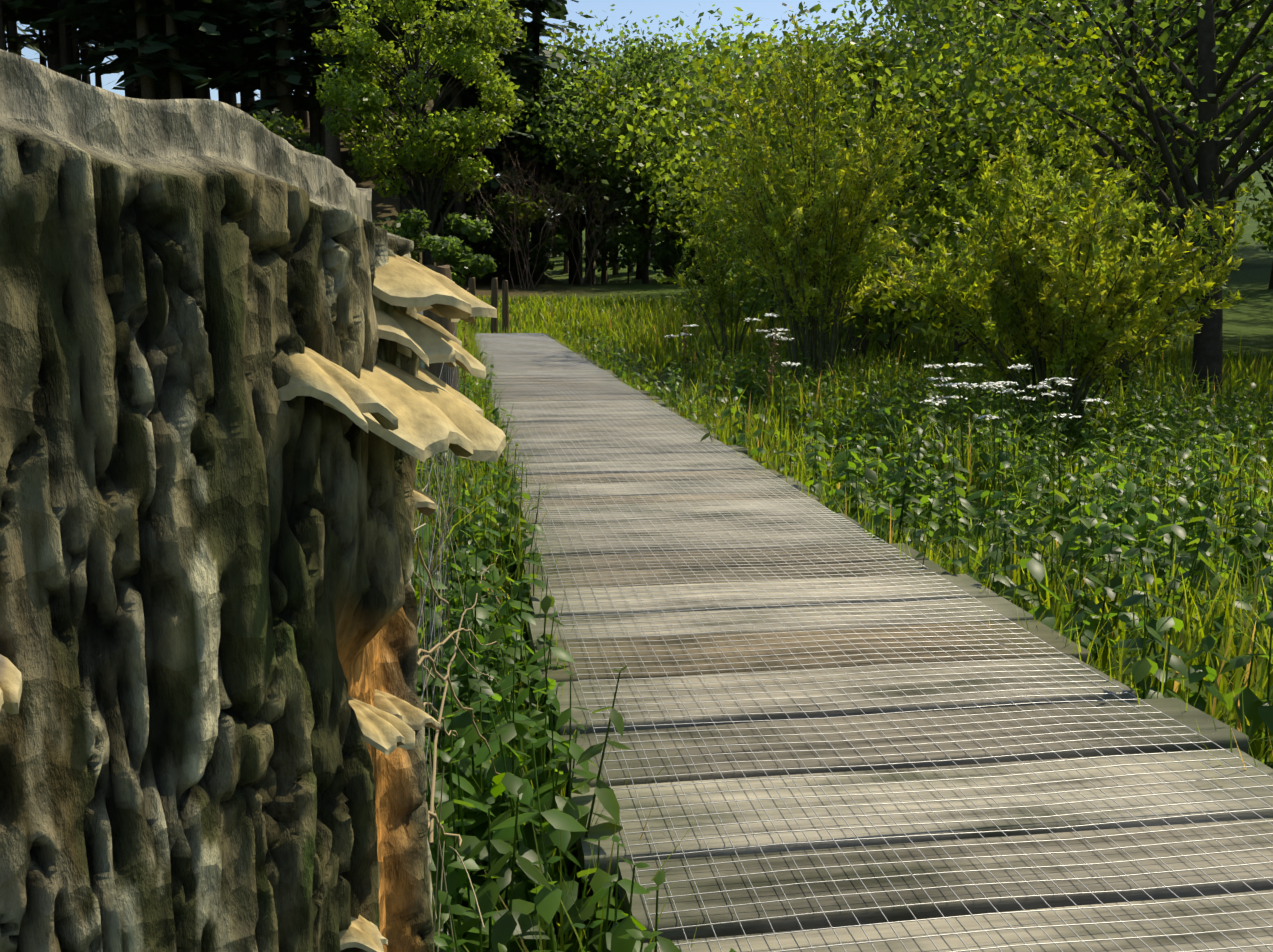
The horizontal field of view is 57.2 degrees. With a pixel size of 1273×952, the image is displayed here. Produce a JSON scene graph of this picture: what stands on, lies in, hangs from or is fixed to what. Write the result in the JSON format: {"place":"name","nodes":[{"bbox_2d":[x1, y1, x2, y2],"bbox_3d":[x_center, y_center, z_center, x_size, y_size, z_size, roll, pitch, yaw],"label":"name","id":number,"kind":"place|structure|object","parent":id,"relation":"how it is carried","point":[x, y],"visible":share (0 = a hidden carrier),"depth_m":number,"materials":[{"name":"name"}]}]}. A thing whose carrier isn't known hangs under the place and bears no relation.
{"place":"outdoors","nodes":[
{"label":"outdoors","id":0,"kind":"place"},
{"bbox_2d":[412,324,458,810],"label":"grass","id":1,"kind":"structure","parent":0,"point":[446,579],"depth_m":2.63,"materials":[{"name":"green plant"}]},
{"bbox_2d":[5,0,1264,216],"label":"sky","id":2,"kind":"structure","parent":0,"point":[769,10],"materials":[{"name":"blue"}]},
{"bbox_2d":[237,95,1272,926],"bbox_3d":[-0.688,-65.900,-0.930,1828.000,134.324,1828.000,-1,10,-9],"label":"ground","id":3,"kind":"structure","parent":0,"point":[1247,323],"depth_m":44.89,"materials":[{"name":"green plant"}]},
{"bbox_2d":[0,49,433,951],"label":"tree stump","id":4,"kind":"object","parent":3,"relation":"on","point":[208,613],"visible":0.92,"depth_m":0.54,"materials":[{"name":"brown wood"}]},
{"bbox_2d":[0,254,505,951],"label":"bracket fungi","id":5,"kind":"object","parent":4,"relation":"attached to","point":[424,414],"visible":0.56,"depth_m":0.69,"materials":[{"name":"beige plant"}]},
{"bbox_2d":[0,0,733,283],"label":"conifer","id":6,"kind":"object","parent":3,"relation":"on","point":[106,28],"depth_m":52.11,"materials":[{"name":"green plant"}]},
{"bbox_2d":[413,456,510,951],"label":"dry vines","id":7,"kind":"object","parent":3,"relation":"on","point":[431,812],"visible":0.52,"depth_m":1.65,"materials":[{"name":"beige plant"}]},
{"bbox_2d":[417,265,508,476],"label":"fence posts","id":8,"kind":"object","parent":3,"relation":"on","point":[448,326],"visible":0.29,"depth_m":6.35,"materials":[{"name":"brown wood"}]},
{"bbox_2d":[447,141,628,288],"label":"bare twig shrub","id":9,"kind":"object","parent":3,"relation":"on","point":[556,219],"visible":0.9,"depth_m":50.49,"materials":[{"name":"brown plant"}]},
{"bbox_2d":[252,0,1272,445],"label":"tree","id":10,"kind":"object","parent":3,"relation":"on","point":[948,44],"depth_m":23.02,"materials":[{"name":"green plant"}]},
{"bbox_2d":[656,13,1272,392],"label":"bushes","id":11,"kind":"object","parent":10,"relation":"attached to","point":[1089,333],"visible":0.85,"depth_m":11.29,"materials":[{"name":"green plant"}]},
{"bbox_2d":[464,314,1102,543],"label":"flower stems","id":12,"kind":"object","parent":3,"relation":"on","point":[1020,371],"visible":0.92,"depth_m":6.72,"materials":[{"name":"plant"}]},
{"bbox_2d":[461,289,1110,419],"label":"white flowers","id":13,"kind":"object","parent":12,"relation":"attached to","point":[996,385],"visible":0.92,"depth_m":6.71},
{"bbox_2d":[411,293,1272,951],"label":"grass","id":14,"kind":"structure","parent":3,"relation":"on","point":[647,339],"depth_m":8.26,"materials":[{"name":"green plant"}]},
{"bbox_2d":[411,339,1272,951],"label":"nettle plant","id":15,"kind":"object","parent":3,"relation":"on","point":[563,829],"depth_m":2.28,"materials":[{"name":"green plant"}]},
{"bbox_2d":[526,316,1272,764],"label":"broadleaf herb","id":16,"kind":"object","parent":3,"relation":"on","point":[1254,704],"depth_m":6.51,"materials":[{"name":"green plant"}]},
{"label":"boardwalk stringer beams","id":17,"kind":"object","parent":3,"relation":"on","visible":0},
{"bbox_2d":[471,333,1272,951],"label":"boardwalk planks","id":18,"kind":"object","parent":17,"relation":"on","point":[1079,917],"visible":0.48,"depth_m":2.35,"materials":[{"name":"grey wood"}]},
{"bbox_2d":[475,333,1272,951],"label":"wire mesh","id":19,"kind":"object","parent":18,"relation":"on","point":[587,515],"visible":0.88,"depth_m":2.79,"materials":[{"name":"grey metal"}]}
]}

